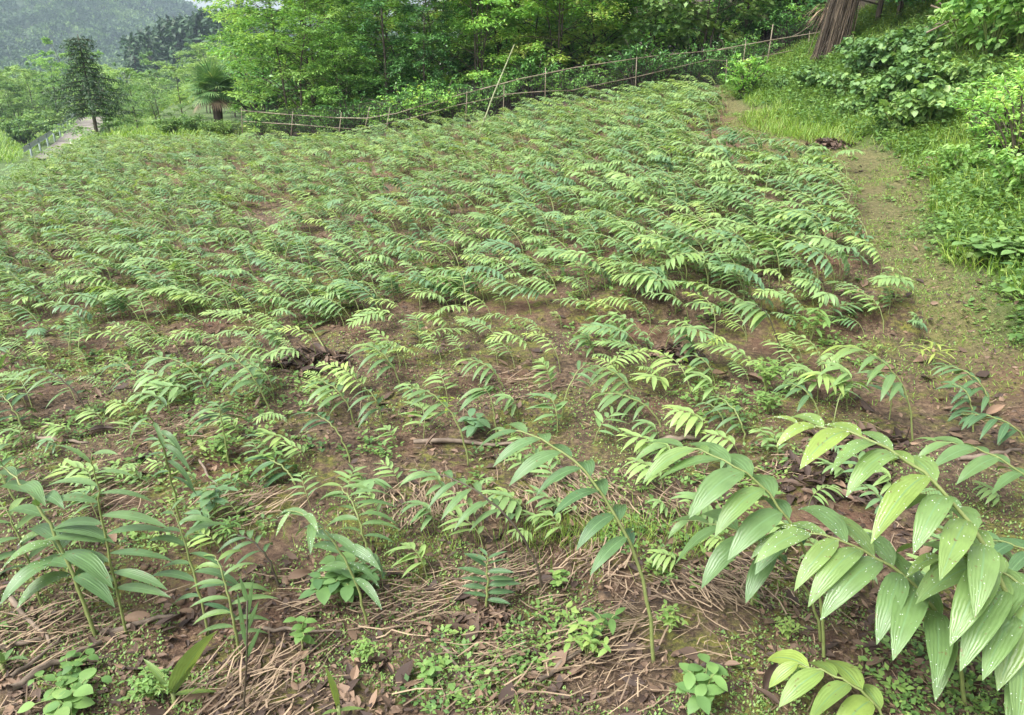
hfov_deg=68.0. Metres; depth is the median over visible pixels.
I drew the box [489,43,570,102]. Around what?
undergrowth bush
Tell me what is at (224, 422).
arching crop plant
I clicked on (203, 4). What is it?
sky
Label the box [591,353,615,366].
arching crop plant
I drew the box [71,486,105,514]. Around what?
arching crop plant
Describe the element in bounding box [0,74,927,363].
crop field
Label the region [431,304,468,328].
arching crop plant
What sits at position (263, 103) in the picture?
undergrowth bush
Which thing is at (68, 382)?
arching crop plant
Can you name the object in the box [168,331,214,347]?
arching crop plant
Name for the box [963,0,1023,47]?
light green shrub
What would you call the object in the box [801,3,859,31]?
dead frond tuft
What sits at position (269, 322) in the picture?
arching crop plant
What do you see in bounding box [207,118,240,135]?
round bush
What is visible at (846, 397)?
arching crop plant
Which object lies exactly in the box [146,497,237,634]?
arching crop plant
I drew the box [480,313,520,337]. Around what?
arching crop plant
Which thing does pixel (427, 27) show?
broadleaf tree
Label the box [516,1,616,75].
undergrowth bush
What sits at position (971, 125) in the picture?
feathery shrub
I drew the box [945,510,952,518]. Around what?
arching crop plant
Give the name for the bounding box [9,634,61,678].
stick
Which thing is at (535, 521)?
arching crop plant
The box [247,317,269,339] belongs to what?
arching crop plant
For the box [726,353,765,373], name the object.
arching crop plant
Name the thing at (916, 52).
broad leaved shrub
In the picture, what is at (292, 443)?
arching crop plant
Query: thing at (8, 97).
broadleaf tree
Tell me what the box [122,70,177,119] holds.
broadleaf tree
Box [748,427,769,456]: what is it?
arching crop plant
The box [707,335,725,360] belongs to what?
arching crop plant
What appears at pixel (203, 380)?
arching crop plant
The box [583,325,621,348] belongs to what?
arching crop plant
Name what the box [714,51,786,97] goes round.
round leafy bush
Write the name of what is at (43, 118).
round bush
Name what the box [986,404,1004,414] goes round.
dead leaf
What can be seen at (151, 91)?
broadleaf tree
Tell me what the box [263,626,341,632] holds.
stick
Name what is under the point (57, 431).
arching crop plant
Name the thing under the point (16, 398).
arching crop plant
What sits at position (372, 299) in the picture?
arching crop plant
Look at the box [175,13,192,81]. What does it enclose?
conifer tree
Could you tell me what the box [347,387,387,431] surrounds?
arching crop plant
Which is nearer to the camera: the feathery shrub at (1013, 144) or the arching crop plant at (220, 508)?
the arching crop plant at (220, 508)
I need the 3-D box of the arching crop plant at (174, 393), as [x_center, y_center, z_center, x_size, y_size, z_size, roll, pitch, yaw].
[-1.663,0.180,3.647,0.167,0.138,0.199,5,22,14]
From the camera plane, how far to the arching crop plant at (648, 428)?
3.31 m
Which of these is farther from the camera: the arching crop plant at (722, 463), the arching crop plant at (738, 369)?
the arching crop plant at (738, 369)
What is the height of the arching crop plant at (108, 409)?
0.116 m
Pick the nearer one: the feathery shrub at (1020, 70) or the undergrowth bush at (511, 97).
the feathery shrub at (1020, 70)
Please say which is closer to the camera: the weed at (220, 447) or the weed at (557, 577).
the weed at (557, 577)
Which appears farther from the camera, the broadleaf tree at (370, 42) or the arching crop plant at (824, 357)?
the broadleaf tree at (370, 42)
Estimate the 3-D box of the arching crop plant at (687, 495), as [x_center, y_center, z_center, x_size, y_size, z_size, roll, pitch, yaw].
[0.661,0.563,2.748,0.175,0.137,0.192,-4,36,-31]
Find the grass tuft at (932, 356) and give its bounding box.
[899,339,959,365]
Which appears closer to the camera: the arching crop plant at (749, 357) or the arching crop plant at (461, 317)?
the arching crop plant at (749, 357)
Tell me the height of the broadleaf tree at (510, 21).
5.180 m
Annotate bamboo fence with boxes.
[230,12,821,141]
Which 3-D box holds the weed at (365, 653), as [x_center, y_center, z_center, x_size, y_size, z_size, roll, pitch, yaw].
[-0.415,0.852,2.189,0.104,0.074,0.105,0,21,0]
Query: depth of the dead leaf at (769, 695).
2.00 m
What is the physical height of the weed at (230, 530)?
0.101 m
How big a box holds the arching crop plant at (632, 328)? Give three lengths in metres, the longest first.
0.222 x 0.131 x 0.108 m
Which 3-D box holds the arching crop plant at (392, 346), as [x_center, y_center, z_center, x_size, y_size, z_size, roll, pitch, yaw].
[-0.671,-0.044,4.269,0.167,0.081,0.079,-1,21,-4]
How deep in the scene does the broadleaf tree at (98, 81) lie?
71.59 m
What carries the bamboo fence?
on the ground at (662, 308)
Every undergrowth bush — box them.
[185,44,309,126]
[198,56,333,120]
[234,107,277,136]
[243,47,355,123]
[247,101,309,137]
[285,66,383,119]
[287,113,322,135]
[293,99,356,134]
[314,55,396,119]
[315,90,380,134]
[318,41,426,114]
[348,14,482,114]
[350,99,405,130]
[363,47,489,107]
[368,76,435,128]
[376,77,463,127]
[390,11,499,94]
[404,72,476,122]
[423,83,498,120]
[442,33,535,91]
[455,67,519,114]
[460,4,555,89]
[473,66,549,108]
[488,26,582,81]
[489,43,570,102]
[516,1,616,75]
[527,8,648,80]
[533,68,588,100]
[561,61,613,98]
[578,13,679,74]
[579,57,634,91]
[584,8,649,67]
[590,29,677,91]
[608,0,719,62]
[623,42,692,85]
[638,6,741,63]
[656,38,718,87]
[659,0,763,65]
[680,53,730,84]
[700,0,805,42]
[703,30,773,78]
[718,29,786,66]
[729,0,792,40]
[734,0,825,35]
[753,0,817,49]
[772,2,860,37]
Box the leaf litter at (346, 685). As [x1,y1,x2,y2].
[0,57,1023,714]
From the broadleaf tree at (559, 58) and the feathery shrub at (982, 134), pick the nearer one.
the feathery shrub at (982, 134)
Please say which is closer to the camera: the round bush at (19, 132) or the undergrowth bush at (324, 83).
the undergrowth bush at (324, 83)
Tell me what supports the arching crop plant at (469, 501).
on the ground at (662, 308)
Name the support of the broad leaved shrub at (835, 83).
on the ground at (662, 308)
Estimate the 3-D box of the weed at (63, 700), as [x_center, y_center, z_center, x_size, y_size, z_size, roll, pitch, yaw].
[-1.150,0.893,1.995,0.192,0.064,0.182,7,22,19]
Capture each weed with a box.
[17,667,96,714]
[28,643,111,700]
[117,663,172,701]
[190,485,237,515]
[202,433,244,457]
[212,515,247,539]
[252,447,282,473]
[283,616,316,649]
[298,552,378,604]
[350,636,384,661]
[416,660,442,685]
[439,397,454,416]
[458,408,491,437]
[548,569,569,586]
[564,617,610,656]
[582,607,625,637]
[654,599,688,632]
[746,358,791,391]
[748,391,787,412]
[751,593,759,603]
[774,616,806,639]
[782,303,846,340]
[784,667,803,680]
[952,235,1018,261]
[986,236,1023,260]
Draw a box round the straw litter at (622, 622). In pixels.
[0,166,1023,714]
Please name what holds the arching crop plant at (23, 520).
on the ground at (662, 308)
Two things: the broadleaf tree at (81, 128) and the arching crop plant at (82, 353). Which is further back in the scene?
the broadleaf tree at (81, 128)
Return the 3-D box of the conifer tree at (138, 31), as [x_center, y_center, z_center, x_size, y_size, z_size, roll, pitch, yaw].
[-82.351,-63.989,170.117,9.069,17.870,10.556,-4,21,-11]
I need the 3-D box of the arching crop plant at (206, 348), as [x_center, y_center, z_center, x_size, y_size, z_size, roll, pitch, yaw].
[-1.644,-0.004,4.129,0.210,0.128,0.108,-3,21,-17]
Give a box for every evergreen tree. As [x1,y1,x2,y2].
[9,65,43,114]
[325,0,435,123]
[381,0,463,119]
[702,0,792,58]
[761,0,825,30]
[801,0,930,23]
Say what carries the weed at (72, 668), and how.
on the ground at (662, 308)
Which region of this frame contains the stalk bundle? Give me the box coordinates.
[808,0,860,61]
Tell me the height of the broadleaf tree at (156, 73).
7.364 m
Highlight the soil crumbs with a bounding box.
[0,196,1023,714]
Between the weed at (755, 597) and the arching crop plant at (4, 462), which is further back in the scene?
the arching crop plant at (4, 462)
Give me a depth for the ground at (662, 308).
3.80 m
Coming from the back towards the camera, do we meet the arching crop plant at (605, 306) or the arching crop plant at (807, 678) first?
the arching crop plant at (605, 306)
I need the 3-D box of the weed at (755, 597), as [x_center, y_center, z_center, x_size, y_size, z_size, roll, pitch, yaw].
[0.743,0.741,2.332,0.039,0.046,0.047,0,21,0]
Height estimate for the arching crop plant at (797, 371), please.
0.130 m
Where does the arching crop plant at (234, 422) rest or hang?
on the ground at (662, 308)
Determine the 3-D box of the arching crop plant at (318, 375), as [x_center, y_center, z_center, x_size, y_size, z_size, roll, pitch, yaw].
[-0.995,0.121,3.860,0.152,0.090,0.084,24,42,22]
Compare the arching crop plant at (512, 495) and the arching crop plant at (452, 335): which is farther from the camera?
the arching crop plant at (452, 335)
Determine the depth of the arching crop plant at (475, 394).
3.34 m
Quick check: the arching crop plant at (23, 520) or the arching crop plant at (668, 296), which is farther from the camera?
the arching crop plant at (668, 296)
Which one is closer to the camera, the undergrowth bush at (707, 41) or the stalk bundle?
the stalk bundle
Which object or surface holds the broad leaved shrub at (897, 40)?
on the ground at (662, 308)
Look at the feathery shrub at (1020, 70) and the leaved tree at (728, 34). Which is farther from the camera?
the leaved tree at (728, 34)
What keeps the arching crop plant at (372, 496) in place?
on the ground at (662, 308)
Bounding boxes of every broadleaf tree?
[0,62,56,115]
[0,66,41,114]
[0,67,59,117]
[0,74,29,121]
[0,76,38,119]
[1,66,41,118]
[19,63,66,111]
[20,51,78,112]
[22,36,116,113]
[44,52,155,140]
[72,64,125,107]
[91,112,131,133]
[101,62,141,112]
[103,67,172,126]
[111,72,152,112]
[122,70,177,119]
[123,79,151,112]
[125,51,177,108]
[133,70,173,108]
[139,76,161,103]
[151,66,199,114]
[156,70,187,105]
[168,42,216,85]
[179,54,225,112]
[181,42,216,74]
[185,43,220,70]
[191,36,228,70]
[193,0,351,126]
[194,0,328,120]
[202,47,251,116]
[203,0,377,135]
[204,35,245,74]
[215,0,390,128]
[251,0,408,120]
[257,0,435,117]
[290,6,387,132]
[296,0,464,109]
[355,0,507,109]
[356,0,515,80]
[417,0,549,67]
[418,0,558,109]
[427,0,607,92]
[482,0,597,48]
[485,0,628,88]
[513,0,668,81]
[555,2,688,56]
[652,0,756,54]
[675,0,805,45]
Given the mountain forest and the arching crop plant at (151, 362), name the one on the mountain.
the mountain forest
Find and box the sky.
[185,0,433,32]
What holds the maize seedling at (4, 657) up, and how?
on the ground at (662, 308)
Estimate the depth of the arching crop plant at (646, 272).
4.70 m
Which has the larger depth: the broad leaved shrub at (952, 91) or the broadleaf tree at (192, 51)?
the broadleaf tree at (192, 51)
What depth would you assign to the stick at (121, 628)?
2.31 m
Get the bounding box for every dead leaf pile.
[266,345,350,376]
[449,596,523,646]
[646,341,705,363]
[763,448,896,508]
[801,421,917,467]
[804,137,855,151]
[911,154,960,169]
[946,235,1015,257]
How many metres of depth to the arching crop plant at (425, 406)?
3.38 m
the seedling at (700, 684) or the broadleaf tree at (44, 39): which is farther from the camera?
the broadleaf tree at (44, 39)
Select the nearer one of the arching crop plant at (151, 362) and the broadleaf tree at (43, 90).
the arching crop plant at (151, 362)
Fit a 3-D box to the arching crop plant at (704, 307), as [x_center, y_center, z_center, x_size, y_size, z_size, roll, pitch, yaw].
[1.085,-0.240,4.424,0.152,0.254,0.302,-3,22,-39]
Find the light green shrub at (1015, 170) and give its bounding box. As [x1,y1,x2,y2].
[960,148,1023,197]
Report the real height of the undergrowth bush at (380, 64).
2.102 m
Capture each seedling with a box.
[0,648,27,675]
[143,631,217,706]
[322,667,363,714]
[514,693,519,714]
[675,653,728,714]
[750,591,757,605]
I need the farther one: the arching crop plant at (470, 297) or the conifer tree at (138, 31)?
the conifer tree at (138, 31)
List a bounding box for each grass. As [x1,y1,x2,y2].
[0,0,1023,405]
[142,493,739,577]
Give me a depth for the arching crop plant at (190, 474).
2.98 m
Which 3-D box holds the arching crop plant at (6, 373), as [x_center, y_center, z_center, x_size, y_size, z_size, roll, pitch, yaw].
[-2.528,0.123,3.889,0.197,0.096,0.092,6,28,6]
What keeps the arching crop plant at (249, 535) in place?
on the ground at (662, 308)
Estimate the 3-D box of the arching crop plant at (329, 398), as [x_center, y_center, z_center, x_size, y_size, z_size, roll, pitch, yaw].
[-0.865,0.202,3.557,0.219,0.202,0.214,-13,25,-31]
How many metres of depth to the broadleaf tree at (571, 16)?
16.52 m
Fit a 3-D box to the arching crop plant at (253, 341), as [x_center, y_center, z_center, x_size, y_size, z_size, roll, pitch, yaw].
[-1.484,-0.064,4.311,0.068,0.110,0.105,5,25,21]
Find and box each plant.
[0,352,17,383]
[0,370,36,388]
[0,376,47,412]
[0,377,15,394]
[0,389,26,405]
[0,393,37,429]
[0,428,25,446]
[0,439,16,453]
[0,444,33,505]
[0,461,114,635]
[0,497,62,604]
[0,522,114,615]
[6,423,30,445]
[11,364,92,424]
[23,344,49,369]
[37,438,61,452]
[39,445,171,634]
[40,422,74,436]
[42,458,84,488]
[45,425,69,438]
[48,372,76,403]
[57,459,102,485]
[63,511,84,548]
[64,489,104,519]
[68,462,105,492]
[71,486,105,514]
[73,347,87,365]
[75,408,107,431]
[76,330,135,351]
[78,375,107,390]
[97,361,149,399]
[101,353,130,375]
[101,465,117,482]
[104,399,136,418]
[106,323,149,355]
[110,416,141,441]
[114,333,140,356]
[115,440,135,452]
[117,463,139,478]
[119,466,142,486]
[126,390,172,419]
[128,337,159,361]
[130,369,178,398]
[130,404,196,520]
[139,352,205,388]
[141,373,184,410]
[143,458,167,470]
[144,336,180,356]
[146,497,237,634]
[148,381,193,401]
[150,439,181,462]
[167,445,190,467]
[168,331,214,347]
[169,328,216,346]
[177,508,214,539]
[178,372,210,397]
[184,333,225,352]
[186,401,247,465]
[187,472,196,483]
[187,528,222,553]
[189,346,229,361]
[190,332,201,345]
[191,549,277,652]
[198,309,250,335]
[198,349,271,419]
[199,411,236,428]
[206,352,257,370]
[210,496,247,524]
[212,417,239,438]
[212,473,239,495]
[213,330,247,336]
[218,530,279,585]
[222,309,255,327]
[222,356,254,366]
[227,325,273,348]
[228,346,282,368]
[233,330,263,353]
[236,361,276,399]
[236,379,274,402]
[239,440,271,463]
[241,374,267,396]
[242,337,258,349]
[243,454,301,487]
[245,432,273,451]
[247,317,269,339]
[248,354,264,371]
[252,412,289,428]
[253,312,283,337]
[255,428,290,449]
[256,319,287,338]
[258,346,306,362]
[259,353,298,365]
[260,329,280,349]
[265,324,281,351]
[272,321,285,339]
[273,294,291,327]
[275,336,295,354]
[276,325,316,359]
[276,507,381,624]
[278,437,306,459]
[287,471,318,507]
[288,412,350,461]
[298,320,330,345]
[300,379,354,422]
[302,381,332,406]
[303,370,324,384]
[315,361,366,394]
[318,303,344,327]
[318,482,400,562]
[334,372,368,394]
[334,464,366,499]
[344,472,365,487]
[346,311,395,327]
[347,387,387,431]
[348,343,400,388]
[352,478,392,495]
[354,307,402,328]
[354,547,384,588]
[356,492,380,524]
[361,347,387,364]
[362,326,399,370]
[363,298,405,319]
[365,342,406,368]
[367,344,381,364]
[372,456,402,484]
[374,425,397,444]
[381,342,406,353]
[384,542,427,581]
[394,346,418,363]
[394,383,412,397]
[399,319,422,335]
[399,381,424,409]
[399,468,544,591]
[401,401,438,438]
[401,500,434,534]
[404,386,468,465]
[405,315,426,345]
[410,287,442,317]
[413,312,452,339]
[414,468,445,507]
[415,343,445,359]
[417,330,442,367]
[420,328,468,349]
[423,369,457,401]
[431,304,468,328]
[439,490,477,526]
[439,506,483,547]
[444,332,462,357]
[446,267,474,314]
[452,357,503,387]
[454,316,474,331]
[455,291,491,324]
[456,317,498,346]
[458,547,519,607]
[459,386,499,441]
[477,422,654,662]
[479,490,523,525]
[480,277,530,314]
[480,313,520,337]
[480,477,495,484]
[485,331,533,364]
[485,340,499,365]
[486,337,514,368]
[489,487,521,517]
[492,393,517,415]
[505,452,525,477]
[506,528,533,541]
[508,435,538,468]
[512,314,544,344]
[518,277,560,302]
[520,510,546,526]
[521,331,560,373]
[523,485,560,521]
[526,392,567,436]
[527,510,564,544]
[530,458,564,493]
[531,357,556,392]
[549,497,583,523]
[550,311,562,324]
[553,297,599,319]
[561,360,600,419]
[568,332,594,357]
[574,301,627,331]
[577,322,637,358]
[577,365,636,409]
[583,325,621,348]
[584,314,647,348]
[586,391,660,426]
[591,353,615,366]
[593,338,646,370]
[593,357,624,384]
[594,406,628,443]
[595,348,663,387]
[597,296,638,318]
[608,312,626,340]
[609,320,618,334]
[611,344,639,377]
[616,428,657,454]
[619,326,653,345]
[620,261,675,312]
[620,296,649,318]
[622,457,663,491]
[629,373,668,394]
[630,419,658,441]
[634,438,824,657]
[636,366,658,378]
[638,337,653,348]
[642,291,687,316]
[645,439,672,466]
[646,325,666,341]
[646,352,697,393]
[646,499,667,516]
[647,436,666,454]
[647,549,679,573]
[658,320,698,342]
[662,405,706,440]
[664,325,715,349]
[665,408,701,437]
[667,327,697,365]
[667,508,821,641]
[670,491,716,526]
[678,352,714,383]
[681,371,714,405]
[682,292,717,339]
[683,301,726,324]
[691,340,755,372]
[695,401,725,426]
[699,430,738,453]
[699,451,731,467]
[701,534,723,549]
[706,394,747,441]
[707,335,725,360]
[708,287,749,324]
[718,320,746,341]
[721,308,746,335]
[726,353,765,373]
[727,360,748,380]
[729,301,779,365]
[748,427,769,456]
[751,505,966,705]
[758,426,787,458]
[761,339,801,391]
[761,413,1023,714]
[767,649,883,714]
[769,521,789,551]
[770,312,797,332]
[773,379,820,430]
[774,331,821,375]
[775,337,801,359]
[778,374,806,394]
[779,364,804,375]
[785,364,817,401]
[795,371,848,399]
[797,538,817,557]
[807,438,839,454]
[808,484,843,505]
[814,458,847,477]
[816,353,838,368]
[818,362,852,405]
[820,345,913,440]
[822,382,848,409]
[829,381,870,421]
[836,445,864,471]
[854,369,905,419]
[854,484,882,513]
[873,467,890,494]
[896,541,1023,690]
[906,553,930,575]
[909,436,1023,494]
[921,488,941,494]
[925,533,940,552]
[930,363,990,412]
[935,381,975,431]
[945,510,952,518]
[947,410,1023,445]
[972,480,999,507]
[984,530,1023,570]
[994,541,1012,558]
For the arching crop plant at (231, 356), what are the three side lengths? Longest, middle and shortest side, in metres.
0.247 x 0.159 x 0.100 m
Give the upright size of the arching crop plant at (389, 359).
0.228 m
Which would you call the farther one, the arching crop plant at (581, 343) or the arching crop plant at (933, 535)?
the arching crop plant at (581, 343)
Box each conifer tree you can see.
[37,34,142,134]
[113,37,145,111]
[118,32,158,112]
[126,31,170,109]
[129,29,148,72]
[136,26,167,88]
[150,18,182,88]
[154,14,175,52]
[160,15,190,91]
[160,16,191,91]
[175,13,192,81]
[178,11,205,81]
[183,6,209,67]
[193,8,223,58]
[201,13,237,80]
[201,17,218,51]
[204,8,226,54]
[223,8,259,81]
[230,0,270,73]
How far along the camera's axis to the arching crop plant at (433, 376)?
3.75 m
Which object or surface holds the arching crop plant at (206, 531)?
on the ground at (662, 308)
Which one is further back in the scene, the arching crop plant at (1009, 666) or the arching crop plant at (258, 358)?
the arching crop plant at (258, 358)
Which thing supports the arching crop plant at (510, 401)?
on the ground at (662, 308)
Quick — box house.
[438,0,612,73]
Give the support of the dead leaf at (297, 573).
on the ground at (662, 308)
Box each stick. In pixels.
[0,637,42,650]
[7,640,102,693]
[8,596,50,643]
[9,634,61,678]
[34,435,88,443]
[100,614,180,634]
[198,459,219,489]
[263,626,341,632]
[413,438,511,446]
[440,644,474,694]
[537,630,602,681]
[647,434,699,443]
[958,448,1021,460]
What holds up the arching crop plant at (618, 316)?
on the ground at (662, 308)
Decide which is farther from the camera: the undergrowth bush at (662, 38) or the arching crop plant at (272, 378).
the undergrowth bush at (662, 38)
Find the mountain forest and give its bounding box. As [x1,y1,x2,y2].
[0,0,393,87]
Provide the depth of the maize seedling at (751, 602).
2.33 m
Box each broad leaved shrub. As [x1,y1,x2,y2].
[769,74,791,90]
[790,65,825,88]
[817,66,864,98]
[832,95,867,116]
[834,31,881,61]
[840,38,891,77]
[847,71,911,108]
[859,26,922,70]
[861,93,917,130]
[878,56,941,92]
[889,35,954,65]
[890,19,954,49]
[892,75,981,127]
[909,50,968,89]
[940,84,979,108]
[945,53,1005,87]
[987,75,1023,99]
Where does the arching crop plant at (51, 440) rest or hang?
on the ground at (662, 308)
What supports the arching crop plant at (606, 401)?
on the ground at (662, 308)
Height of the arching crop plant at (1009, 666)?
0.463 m
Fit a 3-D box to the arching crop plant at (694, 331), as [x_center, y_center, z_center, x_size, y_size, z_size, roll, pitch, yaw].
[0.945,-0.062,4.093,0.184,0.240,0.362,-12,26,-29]
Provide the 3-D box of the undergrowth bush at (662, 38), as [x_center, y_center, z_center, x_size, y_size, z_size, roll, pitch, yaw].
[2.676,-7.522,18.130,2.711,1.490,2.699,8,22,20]
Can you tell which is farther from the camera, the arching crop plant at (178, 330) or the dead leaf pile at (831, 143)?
the dead leaf pile at (831, 143)
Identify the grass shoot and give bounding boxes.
[237,578,260,714]
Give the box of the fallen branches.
[924,0,958,40]
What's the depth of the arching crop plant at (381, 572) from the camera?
2.44 m
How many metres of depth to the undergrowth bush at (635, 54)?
14.74 m
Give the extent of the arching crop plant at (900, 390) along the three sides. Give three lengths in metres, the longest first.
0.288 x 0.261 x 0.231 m
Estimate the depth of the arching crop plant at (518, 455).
3.07 m
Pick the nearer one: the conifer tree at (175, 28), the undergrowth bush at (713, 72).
the undergrowth bush at (713, 72)
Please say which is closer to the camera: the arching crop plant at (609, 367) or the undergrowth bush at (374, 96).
the arching crop plant at (609, 367)
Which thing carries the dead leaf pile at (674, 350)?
on the ground at (662, 308)
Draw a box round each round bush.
[0,115,55,144]
[21,108,75,131]
[147,115,186,132]
[174,113,212,131]
[197,121,222,132]
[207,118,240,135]
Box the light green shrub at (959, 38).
[925,1,993,52]
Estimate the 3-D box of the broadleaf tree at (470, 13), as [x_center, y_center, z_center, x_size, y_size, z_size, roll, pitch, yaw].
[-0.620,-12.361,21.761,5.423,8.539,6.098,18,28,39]
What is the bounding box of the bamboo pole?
[476,44,514,140]
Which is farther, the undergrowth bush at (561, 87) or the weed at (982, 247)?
the undergrowth bush at (561, 87)
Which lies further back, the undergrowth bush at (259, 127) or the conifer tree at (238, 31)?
the conifer tree at (238, 31)
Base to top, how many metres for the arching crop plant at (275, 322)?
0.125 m
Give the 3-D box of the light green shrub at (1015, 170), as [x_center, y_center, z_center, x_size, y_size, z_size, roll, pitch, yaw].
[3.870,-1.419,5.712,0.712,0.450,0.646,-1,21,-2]
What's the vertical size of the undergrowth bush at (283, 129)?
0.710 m
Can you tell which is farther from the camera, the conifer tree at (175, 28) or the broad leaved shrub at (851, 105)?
the conifer tree at (175, 28)
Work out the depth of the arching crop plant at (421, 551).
2.50 m
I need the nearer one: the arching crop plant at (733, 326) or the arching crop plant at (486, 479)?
the arching crop plant at (486, 479)
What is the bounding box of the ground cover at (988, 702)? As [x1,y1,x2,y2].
[0,0,1023,714]
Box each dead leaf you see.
[89,425,112,430]
[121,611,152,621]
[155,612,186,624]
[287,569,312,578]
[300,366,321,370]
[309,343,321,350]
[477,602,484,611]
[668,537,684,543]
[712,369,727,374]
[745,372,762,380]
[753,686,781,706]
[763,663,778,689]
[866,657,883,665]
[923,675,942,700]
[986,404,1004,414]
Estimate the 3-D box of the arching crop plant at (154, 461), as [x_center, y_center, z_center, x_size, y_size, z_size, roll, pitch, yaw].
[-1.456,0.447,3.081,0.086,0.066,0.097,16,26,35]
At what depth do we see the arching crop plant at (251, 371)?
3.48 m
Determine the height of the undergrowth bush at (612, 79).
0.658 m
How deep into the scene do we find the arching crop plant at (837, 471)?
2.97 m
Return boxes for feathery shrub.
[936,72,1023,152]
[945,80,1016,140]
[955,69,1023,166]
[965,52,1023,123]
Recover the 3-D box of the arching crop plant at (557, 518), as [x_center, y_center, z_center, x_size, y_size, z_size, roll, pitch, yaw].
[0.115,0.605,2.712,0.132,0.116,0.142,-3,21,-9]
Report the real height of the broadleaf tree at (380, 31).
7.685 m
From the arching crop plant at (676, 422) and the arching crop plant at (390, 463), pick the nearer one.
the arching crop plant at (390, 463)
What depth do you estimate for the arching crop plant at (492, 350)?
4.16 m
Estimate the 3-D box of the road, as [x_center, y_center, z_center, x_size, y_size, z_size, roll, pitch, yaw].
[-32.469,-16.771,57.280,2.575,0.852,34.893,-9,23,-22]
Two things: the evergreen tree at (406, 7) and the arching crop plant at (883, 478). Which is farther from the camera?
the evergreen tree at (406, 7)
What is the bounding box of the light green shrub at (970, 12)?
[935,0,1023,56]
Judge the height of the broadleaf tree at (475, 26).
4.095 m
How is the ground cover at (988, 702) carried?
on the ground at (662, 308)
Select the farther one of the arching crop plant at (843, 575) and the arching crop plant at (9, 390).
the arching crop plant at (9, 390)
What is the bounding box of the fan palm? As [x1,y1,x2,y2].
[182,58,241,131]
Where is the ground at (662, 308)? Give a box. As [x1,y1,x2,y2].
[0,0,1023,714]
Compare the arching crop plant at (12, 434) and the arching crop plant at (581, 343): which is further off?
the arching crop plant at (581, 343)
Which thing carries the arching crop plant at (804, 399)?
on the ground at (662, 308)
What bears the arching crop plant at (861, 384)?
on the ground at (662, 308)
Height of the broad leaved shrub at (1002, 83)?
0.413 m
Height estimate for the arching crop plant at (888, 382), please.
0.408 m
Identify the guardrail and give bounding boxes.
[23,113,75,157]
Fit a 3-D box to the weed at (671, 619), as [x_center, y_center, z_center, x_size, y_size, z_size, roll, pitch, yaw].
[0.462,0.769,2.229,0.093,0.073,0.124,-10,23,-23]
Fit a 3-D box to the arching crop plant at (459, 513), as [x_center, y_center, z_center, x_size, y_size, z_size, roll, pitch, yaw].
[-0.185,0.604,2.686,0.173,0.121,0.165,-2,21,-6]
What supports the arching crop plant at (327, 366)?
on the ground at (662, 308)
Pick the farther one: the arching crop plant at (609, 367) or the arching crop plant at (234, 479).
the arching crop plant at (609, 367)
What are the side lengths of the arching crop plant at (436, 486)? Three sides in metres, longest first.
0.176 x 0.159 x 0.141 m
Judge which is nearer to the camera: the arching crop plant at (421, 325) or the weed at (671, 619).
the weed at (671, 619)
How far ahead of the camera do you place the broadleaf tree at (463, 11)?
20.55 m
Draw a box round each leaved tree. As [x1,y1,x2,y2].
[586,0,721,79]
[636,0,780,77]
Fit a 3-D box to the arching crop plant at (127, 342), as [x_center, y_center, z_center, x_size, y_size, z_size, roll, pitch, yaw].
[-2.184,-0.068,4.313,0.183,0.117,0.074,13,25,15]
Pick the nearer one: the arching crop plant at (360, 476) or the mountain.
the arching crop plant at (360, 476)
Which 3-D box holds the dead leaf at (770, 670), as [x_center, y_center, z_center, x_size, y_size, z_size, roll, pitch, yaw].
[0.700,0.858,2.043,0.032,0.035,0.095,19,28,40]
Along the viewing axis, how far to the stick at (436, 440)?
3.38 m
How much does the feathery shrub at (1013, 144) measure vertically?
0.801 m
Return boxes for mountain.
[0,0,398,92]
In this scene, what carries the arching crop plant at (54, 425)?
on the ground at (662, 308)
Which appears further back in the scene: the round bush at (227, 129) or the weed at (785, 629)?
the round bush at (227, 129)
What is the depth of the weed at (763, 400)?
3.59 m
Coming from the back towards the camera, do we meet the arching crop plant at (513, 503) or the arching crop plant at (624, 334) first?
the arching crop plant at (624, 334)
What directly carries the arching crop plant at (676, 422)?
on the ground at (662, 308)
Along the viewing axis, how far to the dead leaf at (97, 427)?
3.41 m
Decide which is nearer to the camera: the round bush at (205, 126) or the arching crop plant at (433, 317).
the arching crop plant at (433, 317)
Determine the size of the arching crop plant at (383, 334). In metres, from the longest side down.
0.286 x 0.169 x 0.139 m
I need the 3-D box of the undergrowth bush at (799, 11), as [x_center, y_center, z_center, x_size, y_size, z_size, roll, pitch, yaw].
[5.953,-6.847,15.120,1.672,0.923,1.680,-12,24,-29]
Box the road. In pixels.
[32,117,104,160]
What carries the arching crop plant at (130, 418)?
on the ground at (662, 308)
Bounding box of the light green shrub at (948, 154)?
[921,134,1000,177]
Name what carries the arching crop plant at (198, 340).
on the ground at (662, 308)
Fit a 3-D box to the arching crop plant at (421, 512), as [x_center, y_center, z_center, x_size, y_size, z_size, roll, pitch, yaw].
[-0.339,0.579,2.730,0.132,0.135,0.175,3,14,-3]
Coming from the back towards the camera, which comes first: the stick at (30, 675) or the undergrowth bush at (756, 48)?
the undergrowth bush at (756, 48)
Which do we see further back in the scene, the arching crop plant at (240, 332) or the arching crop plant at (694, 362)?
the arching crop plant at (240, 332)
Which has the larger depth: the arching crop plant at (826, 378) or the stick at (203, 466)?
the arching crop plant at (826, 378)
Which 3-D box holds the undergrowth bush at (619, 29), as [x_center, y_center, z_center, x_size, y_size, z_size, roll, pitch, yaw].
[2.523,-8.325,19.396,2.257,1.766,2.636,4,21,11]
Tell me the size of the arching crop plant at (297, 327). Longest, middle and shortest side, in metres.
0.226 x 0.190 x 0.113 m
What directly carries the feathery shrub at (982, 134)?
on the ground at (662, 308)

